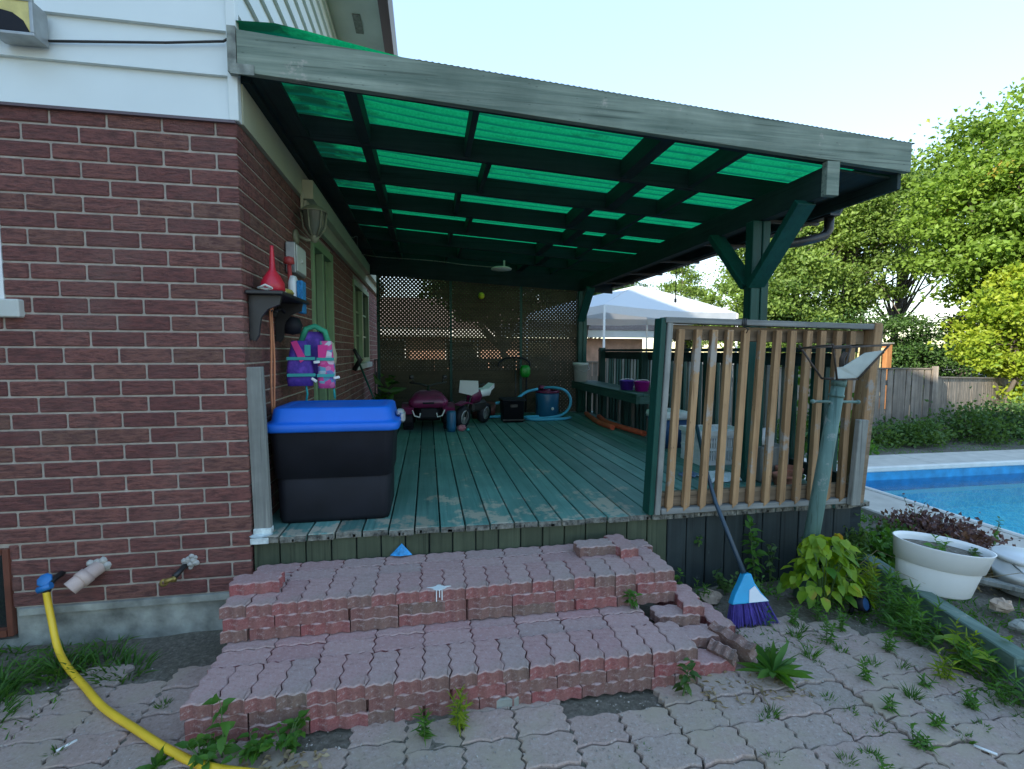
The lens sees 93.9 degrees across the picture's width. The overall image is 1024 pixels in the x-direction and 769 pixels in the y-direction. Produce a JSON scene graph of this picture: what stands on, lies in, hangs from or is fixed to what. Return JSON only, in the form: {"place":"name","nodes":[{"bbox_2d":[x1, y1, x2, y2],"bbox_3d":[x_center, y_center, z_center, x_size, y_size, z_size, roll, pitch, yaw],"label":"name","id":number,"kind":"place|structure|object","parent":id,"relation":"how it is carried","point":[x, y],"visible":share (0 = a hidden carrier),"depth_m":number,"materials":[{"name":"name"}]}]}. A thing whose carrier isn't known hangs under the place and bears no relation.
{"place":"outdoors","nodes":[
{"label":"outdoors","id":0,"kind":"place"},
{"bbox_2d":[0,615,1023,768],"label":"paving","id":1,"kind":"structure","parent":0,"point":[75,704],"depth_m":1.91,"materials":[{"name":"concrete"}]},
{"bbox_2d":[82,643,170,685],"bbox_3d":[-1.800,1.315,2.257,0.299,0.085,0.323,-1,4,-10],"label":"grass clump","id":2,"kind":"object","parent":1,"relation":"on","point":[129,661],"visible":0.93,"depth_m":2.27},
{"bbox_2d":[42,592,257,768],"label":"garden hose","id":3,"kind":"object","parent":1,"relation":"on","point":[131,726],"visible":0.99,"depth_m":1.95,"materials":[{"name":"rubber"}]},
{"bbox_2d":[174,733,235,768],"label":"leafy weed","id":4,"kind":"object","parent":1,"relation":"on","point":[208,753],"visible":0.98,"depth_m":1.72,"materials":[{"name":"green plant"}]},
{"bbox_2d":[202,693,241,757],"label":"nettle","id":5,"kind":"object","parent":1,"relation":"on","point":[226,727],"visible":0.97,"depth_m":1.74,"materials":[{"name":"green plant"}]},
{"bbox_2d":[220,728,273,764],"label":"leafy weed","id":6,"kind":"object","parent":1,"relation":"on","point":[252,751],"visible":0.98,"depth_m":1.73,"materials":[{"name":"green plant"}]},
{"bbox_2d":[217,748,329,768],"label":"leaf litter","id":7,"kind":"object","parent":1,"relation":"on","point":[302,763],"visible":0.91,"depth_m":1.74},
{"bbox_2d":[409,706,435,746],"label":"feathery weed","id":8,"kind":"object","parent":1,"relation":"on","point":[424,731],"visible":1,"depth_m":1.85,"materials":[{"name":"green plant"}]},
{"bbox_2d":[446,684,473,736],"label":"feathery weed","id":9,"kind":"object","parent":1,"relation":"on","point":[459,720],"visible":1,"depth_m":1.89,"materials":[{"name":"green plant"}]},
{"bbox_2d":[672,657,701,696],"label":"leafy weed","id":10,"kind":"object","parent":1,"relation":"on","point":[685,679],"visible":1,"depth_m":2.08,"materials":[{"name":"green plant"}]},
{"bbox_2d":[698,648,735,675],"bbox_3d":[0.922,1.316,2.276,0.230,0.056,0.120,1,4,-12],"label":"loose paver","id":11,"kind":"object","parent":1,"relation":"on","point":[710,662],"visible":0.45,"depth_m":2.23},
{"bbox_2d":[679,623,720,647],"bbox_3d":[0.906,1.259,2.392,0.230,0.056,0.120,0,4,-13],"label":"loose paver","id":12,"kind":"object","parent":11,"relation":"on","point":[700,635],"visible":0.51,"depth_m":2.36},
{"bbox_2d":[650,604,699,625],"bbox_3d":[0.838,1.198,2.487,0.230,0.056,0.121,1,4,-8],"label":"loose paver","id":13,"kind":"object","parent":12,"relation":"on","point":[668,612],"visible":0.76,"depth_m":2.45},
{"bbox_2d":[673,584,704,616],"bbox_3d":[0.931,1.149,2.560,0.120,0.056,0.231,1,6,-2],"label":"loose paver","id":14,"kind":"object","parent":13,"relation":"on","point":[686,600],"visible":0.82,"depth_m":2.50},
{"bbox_2d":[706,638,738,669],"bbox_3d":[1.009,1.292,2.293,0.127,0.102,0.056,9,41,45],"label":"loose paver","id":15,"kind":"object","parent":1,"relation":"on","point":[726,652],"visible":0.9,"depth_m":2.26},
{"bbox_2d":[708,620,757,662],"bbox_3d":[1.077,1.268,2.341,0.056,0.120,0.230,-21,17,-30],"label":"loose paver","id":16,"kind":"object","parent":1,"relation":"on","point":[744,648],"visible":0.84,"depth_m":2.29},
{"bbox_2d":[735,640,813,690],"bbox_3d":[1.214,1.309,2.245,0.365,0.097,0.399,3,5,38],"label":"dandelion","id":17,"kind":"object","parent":1,"relation":"on","point":[772,664],"visible":0.96,"depth_m":2.24,"materials":[{"name":"green plant"}]},
{"bbox_2d":[875,612,911,640],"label":"feathery weed","id":18,"kind":"object","parent":1,"relation":"on","point":[899,632],"visible":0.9,"depth_m":2.52,"materials":[{"name":"green plant"}]},
{"bbox_2d":[927,641,967,685],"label":"feathery weed","id":19,"kind":"object","parent":1,"relation":"on","point":[944,673],"visible":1,"depth_m":2.19,"materials":[{"name":"green plant"}]},
{"bbox_2d":[946,640,984,677],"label":"feathery weed","id":20,"kind":"object","parent":1,"relation":"on","point":[959,665],"visible":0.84,"depth_m":2.23,"materials":[{"name":"green plant"}]},
{"bbox_2d":[980,663,1023,711],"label":"feathery weed","id":21,"kind":"object","parent":1,"relation":"on","point":[1012,691],"visible":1,"depth_m":2.05,"materials":[{"name":"green plant"}]},
{"bbox_2d":[0,362,1023,768],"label":"ground","id":22,"kind":"structure","parent":0,"point":[190,648],"depth_m":2.45,"materials":[{"name":"soil"}]},
{"bbox_2d":[0,652,51,700],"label":"grass clump","id":23,"kind":"object","parent":22,"relation":"on","point":[4,687],"visible":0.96,"depth_m":2.14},
{"bbox_2d":[0,635,106,690],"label":"grass clump","id":24,"kind":"object","parent":22,"relation":"on","point":[52,665],"visible":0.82,"depth_m":2.25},
{"bbox_2d":[57,633,140,679],"bbox_3d":[-1.970,1.311,2.301,0.334,0.085,0.353,-1,4,-10],"label":"grass clump","id":25,"kind":"object","parent":22,"relation":"on","point":[83,670],"visible":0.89,"depth_m":2.31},
{"bbox_2d":[0,0,397,647],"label":"brick house","id":26,"kind":"structure","parent":22,"relation":"on","point":[154,198],"depth_m":2.45,"materials":[{"name":"brick"}]},
{"bbox_2d":[0,548,17,637],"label":"basement window","id":27,"kind":"structure","parent":26,"relation":"in","point":[8,613],"depth_m":2.42,"materials":[{"name":"brown paint"}]},
{"bbox_2d":[0,225,25,317],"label":"window","id":28,"kind":"structure","parent":26,"relation":"in","point":[9,308],"depth_m":2.32,"materials":[{"name":"white plastic"}]},
{"bbox_2d":[0,0,48,47],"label":"flood lamp","id":29,"kind":"object","parent":26,"relation":"attached to","point":[24,22],"visible":1,"depth_m":2.17,"materials":[{"name":"metal"}]},
{"bbox_2d":[35,571,65,593],"bbox_3d":[-2.320,0.985,2.406,0.075,0.090,0.129,-1,4,-10],"label":"hose tap","id":30,"kind":"object","parent":26,"relation":"attached to","point":[46,582],"visible":1,"depth_m":2.37,"materials":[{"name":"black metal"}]},
{"bbox_2d":[64,557,111,593],"bbox_3d":[-2.163,0.968,2.436,0.103,0.140,0.192,2,4,20],"label":"vent pipe","id":31,"kind":"object","parent":26,"relation":"attached to","point":[78,581],"visible":1,"depth_m":2.41,"materials":[{"name":"white plastic"}]},
{"bbox_2d":[48,38,226,43],"bbox_3d":[-2.347,-1.676,2.240,1.893,0.115,0.020,-1,4,-10],"label":"wall cable","id":32,"kind":"object","parent":26,"relation":"attached to","point":[138,42],"depth_m":2.33,"materials":[{"name":"black rubber"}]},
{"bbox_2d":[159,554,199,586],"bbox_3d":[-1.746,0.973,2.513,0.080,0.130,0.164,2,4,25],"label":"capped pipe","id":33,"kind":"object","parent":26,"relation":"attached to","point":[190,561],"visible":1,"depth_m":2.54,"materials":[{"name":"black metal"}]},
{"bbox_2d":[245,290,308,341],"bbox_3d":[-1.377,-0.390,2.854,0.186,0.270,0.600,-1,4,-10],"label":"wall shelf","id":34,"kind":"object","parent":26,"relation":"attached to","point":[262,303],"depth_m":2.61,"materials":[{"name":"grey wood"}]},
{"bbox_2d":[268,308,275,413],"bbox_3d":[-1.432,-0.120,2.865,0.029,0.682,0.070,-1,4,-10],"label":"orange cord","id":35,"kind":"object","parent":34,"relation":"hanging from","point":[272,365],"visible":0.83,"depth_m":2.86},
{"bbox_2d":[260,245,285,291],"bbox_3d":[-1.347,-0.646,2.689,0.128,0.262,0.148,-1,4,-10],"label":"plastic funnel","id":36,"kind":"object","parent":34,"relation":"on","point":[273,278],"visible":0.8,"depth_m":2.66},
{"bbox_2d":[288,276,306,313],"bbox_3d":[-1.402,-0.584,3.121,0.090,0.240,0.100,-1,4,-10],"label":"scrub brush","id":37,"kind":"object","parent":34,"relation":"hanging from","point":[296,286],"visible":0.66,"depth_m":3.08,"materials":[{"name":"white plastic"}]},
{"bbox_2d":[285,241,305,278],"bbox_3d":[-1.529,-0.880,3.404,0.080,0.210,0.280,-1,4,-10],"label":"utility box","id":38,"kind":"object","parent":26,"relation":"attached to","point":[296,252],"visible":0.96,"depth_m":3.30,"materials":[{"name":"metal"}]},
{"bbox_2d":[292,204,327,243],"bbox_3d":[-1.480,-1.176,3.524,0.236,0.295,0.189,-1,4,-10],"label":"wall lantern","id":39,"kind":"object","parent":26,"relation":"attached to","point":[314,220],"depth_m":3.48,"materials":[{"name":"metal"}]},
{"bbox_2d":[286,324,339,400],"bbox_3d":[-1.313,-0.144,3.163,0.324,0.518,0.141,-1,4,-20],"label":"life vest","id":40,"kind":"object","parent":26,"relation":"hanging from","point":[310,359],"visible":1,"depth_m":3.13,"materials":[{"name":"fabric"}]},
{"bbox_2d":[310,241,335,399],"bbox_3d":[-1.785,-0.295,4.484,0.153,1.970,0.870,-1,4,-10],"label":"patio door","id":41,"kind":"structure","parent":26,"relation":"in","point":[322,278],"depth_m":4.44,"materials":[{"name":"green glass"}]},
{"bbox_2d":[352,279,371,369],"bbox_3d":[-2.243,-0.844,7.082,0.140,1.200,1.670,-1,4,-10],"label":"window","id":42,"kind":"structure","parent":26,"relation":"in","point":[360,295],"depth_m":7.06,"materials":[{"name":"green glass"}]},
{"bbox_2d":[260,709,309,753],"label":"leafy weed","id":43,"kind":"object","parent":22,"relation":"on","point":[290,742],"visible":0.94,"depth_m":1.80,"materials":[{"name":"green plant"}]},
{"bbox_2d":[180,605,699,742],"bbox_3d":[-0.259,1.280,2.338,2.129,0.219,0.733,-1,4,-10],"label":"step","id":44,"kind":"object","parent":22,"relation":"on","point":[344,680],"visible":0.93,"depth_m":2.07,"materials":[{"name":"brick"}]},
{"bbox_2d":[219,539,676,643],"bbox_3d":[-0.248,1.096,2.592,2.272,0.226,0.467,-1,4,-10],"label":"step","id":45,"kind":"object","parent":44,"relation":"on","point":[330,597],"visible":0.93,"depth_m":2.43,"materials":[{"name":"brick"}]},
{"bbox_2d":[229,571,284,596],"bbox_3d":[-1.245,0.971,2.337,0.230,0.056,0.120,-1,4,-12],"label":"loose paver","id":46,"kind":"object","parent":45,"relation":"on","point":[249,584],"visible":1,"depth_m":2.30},
{"bbox_2d":[573,538,615,556],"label":"loose paver","id":47,"kind":"object","parent":45,"relation":"on","point":[595,547],"visible":1,"depth_m":2.75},
{"bbox_2d":[603,534,638,558],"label":"loose paver","id":48,"kind":"object","parent":45,"relation":"on","point":[626,548],"visible":0.89,"depth_m":2.75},
{"bbox_2d":[420,280,568,367],"bbox_3d":[-0.467,-2.180,15.306,5.604,5.256,3.924,-1,4,-10],"label":"distant tree","id":49,"kind":"object","parent":22,"relation":"on","point":[487,305],"visible":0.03,"depth_m":14.91,"materials":[{"name":"green plant"}]},
{"bbox_2d":[0,433,1023,745],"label":"ground cover","id":50,"kind":"object","parent":22,"relation":"on","point":[834,605],"visible":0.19,"depth_m":2.54,"materials":[{"name":"green plant"}]},
{"bbox_2d":[380,297,654,388],"bbox_3d":[-1.695,-1.910,22.214,13.700,4.100,10.400,-1,4,-10],"label":"neighbour bungalow","id":51,"kind":"object","parent":22,"relation":"on","point":[594,345],"visible":0.07,"depth_m":18.22,"materials":[{"name":"brick"}]},
{"bbox_2d":[249,411,869,587],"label":"deck","id":52,"kind":"structure","parent":22,"relation":"on","point":[575,477],"depth_m":3.19,"materials":[{"name":"paint"}]},
{"bbox_2d":[245,367,273,534],"bbox_3d":[-1.383,0.365,2.620,0.106,0.925,0.053,-1,4,-10],"label":"stub post","id":53,"kind":"object","parent":52,"relation":"on","point":[259,460],"visible":1,"depth_m":2.60,"materials":[{"name":"grey wood"}]},
{"bbox_2d":[267,399,405,522],"bbox_3d":[-1.074,0.457,3.024,0.785,0.679,0.540,-1,4,-10],"label":"storage bin","id":54,"kind":"object","parent":52,"relation":"on","point":[334,460],"visible":0.97,"depth_m":2.80,"materials":[{"name":"black plastic"}]},
{"bbox_2d":[371,373,405,399],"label":"potted plant","id":55,"kind":"object","parent":52,"relation":"on","point":[393,390],"visible":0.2,"depth_m":6.99,"materials":[{"name":"green plant"}]},
{"bbox_2d":[402,375,454,429],"bbox_3d":[-1.128,0.211,6.452,0.660,0.704,0.987,-1,4,-10],"label":"toy quad","id":56,"kind":"object","parent":52,"relation":"on","point":[428,404],"visible":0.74,"depth_m":6.03,"materials":[{"name":"pink plastic"}]},
{"bbox_2d":[455,380,493,426],"bbox_3d":[-0.498,0.244,6.461,0.338,0.624,0.883,1,4,11],"label":"toy motorbike","id":57,"kind":"object","parent":52,"relation":"on","point":[473,392],"visible":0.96,"depth_m":6.30,"materials":[{"name":"white plastic"}]},
{"bbox_2d":[366,250,612,413],"bbox_3d":[-0.303,-0.816,7.713,4.000,2.590,0.068,-1,4,-10],"label":"lattice screen","id":58,"kind":"object","parent":52,"relation":"on","point":[418,274],"visible":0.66,"depth_m":7.64,"materials":[{"name":"brown wood"}]},
{"bbox_2d":[499,397,525,422],"bbox_3d":[0.001,0.363,6.912,0.345,0.333,0.326,-1,4,-10],"label":"black crate","id":59,"kind":"object","parent":52,"relation":"on","point":[511,409],"visible":1,"depth_m":6.78,"materials":[{"name":"plastic"}]},
{"bbox_2d":[490,386,571,420],"bbox_3d":[0.216,0.273,7.152,1.402,0.476,0.585,-1,4,-10],"label":"pool hose","id":60,"kind":"object","parent":52,"relation":"on","point":[538,418],"visible":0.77,"depth_m":7.19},
{"bbox_2d":[535,385,558,416],"bbox_3d":[0.554,0.246,7.515,0.380,0.487,0.380,-1,4,-10],"label":"pool filter","id":61,"kind":"object","parent":52,"relation":"on","point":[547,401],"visible":0.87,"depth_m":7.37,"materials":[{"name":"blue plastic"}]},
{"bbox_2d":[226,20,914,481],"bbox_3d":[0.189,-0.708,5.320,4.162,2.695,5.110,-1,4,-10],"label":"patio cover","id":62,"kind":"object","parent":52,"relation":"on","point":[396,154],"visible":0.98,"depth_m":3.45,"materials":[{"name":"green plastic"}]},
{"bbox_2d":[571,380,669,431],"bbox_3d":[1.402,0.283,6.746,0.403,0.527,2.530,-1,4,-10],"label":"bench","id":63,"kind":"object","parent":52,"relation":"on","point":[614,402],"visible":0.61,"depth_m":6.48,"materials":[{"name":"green wood"}]},
{"bbox_2d":[646,408,686,447],"bbox_3d":[1.677,0.466,5.172,0.418,0.383,0.434,-1,4,-10],"label":"cooler","id":64,"kind":"object","parent":52,"relation":"on","point":[682,417],"visible":0.21,"depth_m":5.01,"materials":[{"name":"white plastic"}]},
{"bbox_2d":[679,424,733,465],"bbox_3d":[1.864,0.554,4.440,0.480,0.310,0.370,-1,4,-10],"label":"laundry basket","id":65,"kind":"object","parent":52,"relation":"on","point":[713,448],"visible":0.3,"depth_m":4.29,"materials":[{"name":"white plastic"}]},
{"bbox_2d":[598,347,857,481],"bbox_3d":[1.888,0.088,5.663,0.190,1.072,4.760,-1,4,-10],"label":"side railing","id":66,"kind":"object","parent":52,"relation":"on","point":[637,366],"visible":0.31,"depth_m":4.82,"materials":[{"name":"green wood"}]},
{"bbox_2d":[642,317,883,514],"bbox_3d":[1.644,0.195,3.073,1.624,1.221,0.149,-1,4,-10],"label":"front railing","id":67,"kind":"object","parent":52,"relation":"on","point":[848,486],"visible":0.91,"depth_m":3.03,"materials":[{"name":"brown wood"}]},
{"bbox_2d":[756,443,788,482],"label":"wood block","id":68,"kind":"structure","parent":52,"relation":"on","point":[760,456],"depth_m":3.71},
{"bbox_2d":[527,285,737,348],"bbox_3d":[3.098,-0.982,12.616,4.503,3.220,3.103,-2,5,-29],"label":"white tent","id":69,"kind":"object","parent":22,"relation":"on","point":[637,305],"visible":0.81,"depth_m":11.68,"materials":[{"name":"white fabric"}]},
{"bbox_2d":[548,361,733,425],"bbox_3d":[2.667,0.228,9.350,4.195,1.460,0.105,1,4,8],"label":"fence","id":70,"kind":"object","parent":22,"relation":"on","point":[592,372],"visible":0.01,"depth_m":9.46,"materials":[{"name":"grey wood"}]},
{"bbox_2d":[656,264,733,347],"bbox_3d":[7.380,-2.483,19.546,3.821,5.328,3.627,1,4,7],"label":"pine tree","id":71,"kind":"object","parent":22,"relation":"on","point":[691,291],"visible":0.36,"depth_m":19.10,"materials":[{"name":"green plant"}]},
{"bbox_2d":[695,425,779,628],"bbox_3d":[1.278,0.801,2.906,0.304,1.026,0.685,-1,4,-10],"label":"broom","id":72,"kind":"object","parent":22,"relation":"on","point":[746,595],"visible":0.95,"depth_m":2.64,"materials":[{"name":"teal plastic"}]},
{"bbox_2d":[740,514,768,581],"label":"nettle","id":73,"kind":"object","parent":22,"relation":"on","point":[758,552],"visible":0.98,"depth_m":3.07,"materials":[{"name":"green plant"}]},
{"bbox_2d":[692,195,900,352],"bbox_3d":[9.312,-3.398,16.212,6.919,7.659,4.924,-2,5,-28],"label":"broadleaf tree","id":74,"kind":"object","parent":22,"relation":"on","point":[784,284],"visible":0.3,"depth_m":14.67,"materials":[{"name":"green plant"}]},
{"bbox_2d":[777,533,874,611],"bbox_3d":[1.838,1.091,2.811,0.496,0.446,0.363,-1,4,-10],"label":"heart leaf bush","id":75,"kind":"object","parent":22,"relation":"on","point":[813,549],"visible":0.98,"depth_m":2.74,"materials":[{"name":"plant"}]},
{"bbox_2d":[793,344,889,600],"bbox_3d":[1.939,0.536,2.878,0.405,1.553,0.261,-1,4,-10],"label":"old lamp post","id":76,"kind":"object","parent":22,"relation":"on","point":[857,368],"visible":0.94,"depth_m":2.84,"materials":[{"name":"metal"}]},
{"bbox_2d":[777,366,938,432],"bbox_3d":[6.335,0.329,9.023,3.248,1.370,0.105,0,4,0],"label":"fence","id":77,"kind":"object","parent":22,"relation":"on","point":[901,384],"visible":0.24,"depth_m":9.00,"materials":[{"name":"grey wood"}]},
{"bbox_2d":[843,513,872,573],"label":"leafy plant","id":78,"kind":"object","parent":22,"relation":"on","point":[853,539],"visible":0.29,"depth_m":3.25,"materials":[{"name":"green plant"}]},
{"bbox_2d":[789,133,952,333],"bbox_3d":[11.966,-3.976,17.004,7.481,8.653,5.496,-1,4,-10],"label":"broadleaf tree","id":79,"kind":"object","parent":22,"relation":"on","point":[854,286],"visible":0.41,"depth_m":15.82,"materials":[{"name":"green plant"}]},
{"bbox_2d":[838,415,928,448],"bbox_3d":[5.767,0.718,7.958,2.388,0.556,1.381,-1,4,-10],"label":"shrub","id":80,"kind":"object","parent":22,"relation":"on","point":[879,434],"visible":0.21,"depth_m":7.74,"materials":[{"name":"green plant"}]},
{"bbox_2d":[837,299,933,395],"bbox_3d":[10.842,-0.851,14.603,3.565,3.409,3.070,-1,4,-10],"label":"cedar","id":81,"kind":"object","parent":22,"relation":"on","point":[898,352],"visible":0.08,"depth_m":14.31,"materials":[{"name":"green plant"}]},
{"bbox_2d":[865,527,905,568],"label":"leafy plant","id":82,"kind":"object","parent":22,"relation":"on","point":[883,544],"visible":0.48,"depth_m":3.30,"materials":[{"name":"green plant"}]},
{"bbox_2d":[868,572,906,625],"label":"feathery weed","id":83,"kind":"object","parent":22,"relation":"on","point":[894,608],"visible":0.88,"depth_m":2.64,"materials":[{"name":"green plant"}]},
{"bbox_2d":[879,566,920,617],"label":"feathery weed","id":84,"kind":"object","parent":22,"relation":"on","point":[891,585],"visible":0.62,"depth_m":2.73,"materials":[{"name":"green plant"}]},
{"bbox_2d":[835,152,989,339],"bbox_3d":[16.302,-4.435,19.370,8.887,9.293,6.434,-1,4,-10],"label":"broadleaf tree","id":85,"kind":"object","parent":22,"relation":"on","point":[903,303],"visible":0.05,"depth_m":18.98,"materials":[{"name":"green plant"}]},
{"bbox_2d":[804,449,1023,549],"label":"pool deck","id":86,"kind":"structure","parent":22,"relation":"on","point":[879,500],"depth_m":6.24,"materials":[{"name":"concrete"}]},
{"bbox_2d":[876,308,957,400],"bbox_3d":[12.715,-0.733,15.499,3.404,3.550,2.725,-1,4,-10],"label":"cedar","id":87,"kind":"object","parent":22,"relation":"on","point":[921,337],"visible":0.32,"depth_m":15.14,"materials":[{"name":"green plant"}]},
{"bbox_2d":[897,591,946,636],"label":"feathery weed","id":88,"kind":"object","parent":22,"relation":"on","point":[915,603],"visible":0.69,"depth_m":2.52,"materials":[{"name":"green plant"}]},
{"bbox_2d":[873,412,972,447],"bbox_3d":[6.807,0.719,8.092,2.419,0.546,1.140,-1,4,-17],"label":"shrub","id":89,"kind":"object","parent":22,"relation":"on","point":[932,433],"visible":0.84,"depth_m":7.88,"materials":[{"name":"green plant"}]},
{"bbox_2d":[899,604,947,649],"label":"feathery weed","id":90,"kind":"object","parent":22,"relation":"on","point":[919,639],"visible":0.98,"depth_m":2.44,"materials":[{"name":"green plant"}]},
{"bbox_2d":[857,554,1023,695],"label":"garden timber","id":91,"kind":"object","parent":22,"relation":"on","point":[1010,654],"visible":0.43,"depth_m":2.41,"materials":[{"name":"wood"}]},
{"bbox_2d":[892,531,996,599],"bbox_3d":[2.489,1.056,2.772,0.486,0.331,0.254,1,4,15],"label":"oval planter","id":92,"kind":"object","parent":91,"relation":"on","point":[957,570],"visible":0.91,"depth_m":2.72,"materials":[{"name":"white plastic"}]},
{"bbox_2d":[860,76,1023,377],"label":"maple tree","id":93,"kind":"object","parent":22,"relation":"on","point":[990,237],"visible":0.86,"depth_m":12.72,"materials":[{"name":"green plant"}]},
{"bbox_2d":[866,465,1023,534],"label":"pool basin","id":94,"kind":"object","parent":22,"relation":"in","point":[962,494],"visible":0.27,"depth_m":6.33,"materials":[{"name":"liquid"}]},
{"bbox_2d":[872,504,1020,549],"bbox_3d":[3.282,1.109,3.683,0.871,0.324,0.987,3,5,38],"label":"purple shrub","id":95,"kind":"object","parent":22,"relation":"on","point":[925,523],"visible":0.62,"depth_m":3.66,"materials":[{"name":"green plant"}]},
{"bbox_2d":[925,310,993,376],"bbox_3d":[15.051,-0.956,16.045,3.242,3.100,3.174,-3,5,-40],"label":"cedar","id":96,"kind":"object","parent":22,"relation":"on","point":[964,371],"visible":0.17,"depth_m":15.79,"materials":[{"name":"green plant"}]},
{"bbox_2d":[932,634,997,675],"bbox_3d":[2.113,1.278,2.232,0.183,0.179,0.201,-2,5,-27],"label":"broad weed","id":97,"kind":"object","parent":22,"relation":"on","point":[952,638],"visible":0.79,"depth_m":2.25,"materials":[{"name":"green plant"}]},
{"bbox_2d":[910,386,1023,445],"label":"shrub","id":98,"kind":"object","parent":22,"relation":"on","point":[978,422],"visible":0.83,"depth_m":8.25,"materials":[{"name":"green plant"}]},
{"bbox_2d":[928,377,1015,423],"bbox_3d":[10.806,0.327,11.064,6.854,1.280,0.105,-2,5,-34],"label":"yard fence","id":99,"kind":"object","parent":22,"relation":"on","point":[954,390],"visible":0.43,"depth_m":10.41,"materials":[{"name":"grey wood"}]},
{"bbox_2d":[927,260,1023,409],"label":"tree","id":100,"kind":"object","parent":22,"relation":"on","point":[999,312],"visible":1,"depth_m":11.50,"materials":[{"name":"green plant"}]},
{"bbox_2d":[958,395,1023,441],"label":"shrub","id":101,"kind":"object","parent":22,"relation":"on","point":[1011,414],"visible":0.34,"depth_m":8.74,"materials":[{"name":"green plant"}]},
{"bbox_2d":[972,643,1009,683],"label":"feathery weed","id":102,"kind":"object","parent":22,"relation":"on","point":[993,669],"visible":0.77,"depth_m":2.19,"materials":[{"name":"green plant"}]},
{"bbox_2d":[991,545,1023,597],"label":"white bucket","id":103,"kind":"object","parent":22,"relation":"on","point":[1009,560],"visible":0.79,"depth_m":3.00,"materials":[{"name":"plastic"}]},
{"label":"loose paver","id":104,"kind":"object","parent":22,"relation":"on","visible":0},
{"bbox_2d":[700,602,735,632],"bbox_3d":[1.058,1.242,2.533,0.121,0.056,0.230,-1,7,-17],"label":"loose paver","id":105,"kind":"object","parent":104,"relation":"on","point":[711,614],"visible":0.49,"depth_m":2.50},
{"bbox_2d":[0,608,1023,768],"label":"grit","id":106,"kind":"object","parent":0,"point":[426,756],"visible":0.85,"depth_m":1.90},
{"bbox_2d":[380,0,1023,352],"label":"sky","id":107,"kind":"structure","parent":0,"point":[876,68],"materials":[{"name":"white"}]},
{"bbox_2d":[690,670,815,708],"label":"straw litter","id":108,"kind":"object","parent":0,"point":[753,700],"visible":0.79,"depth_m":2.11,"materials":[{"name":"beige plant"}]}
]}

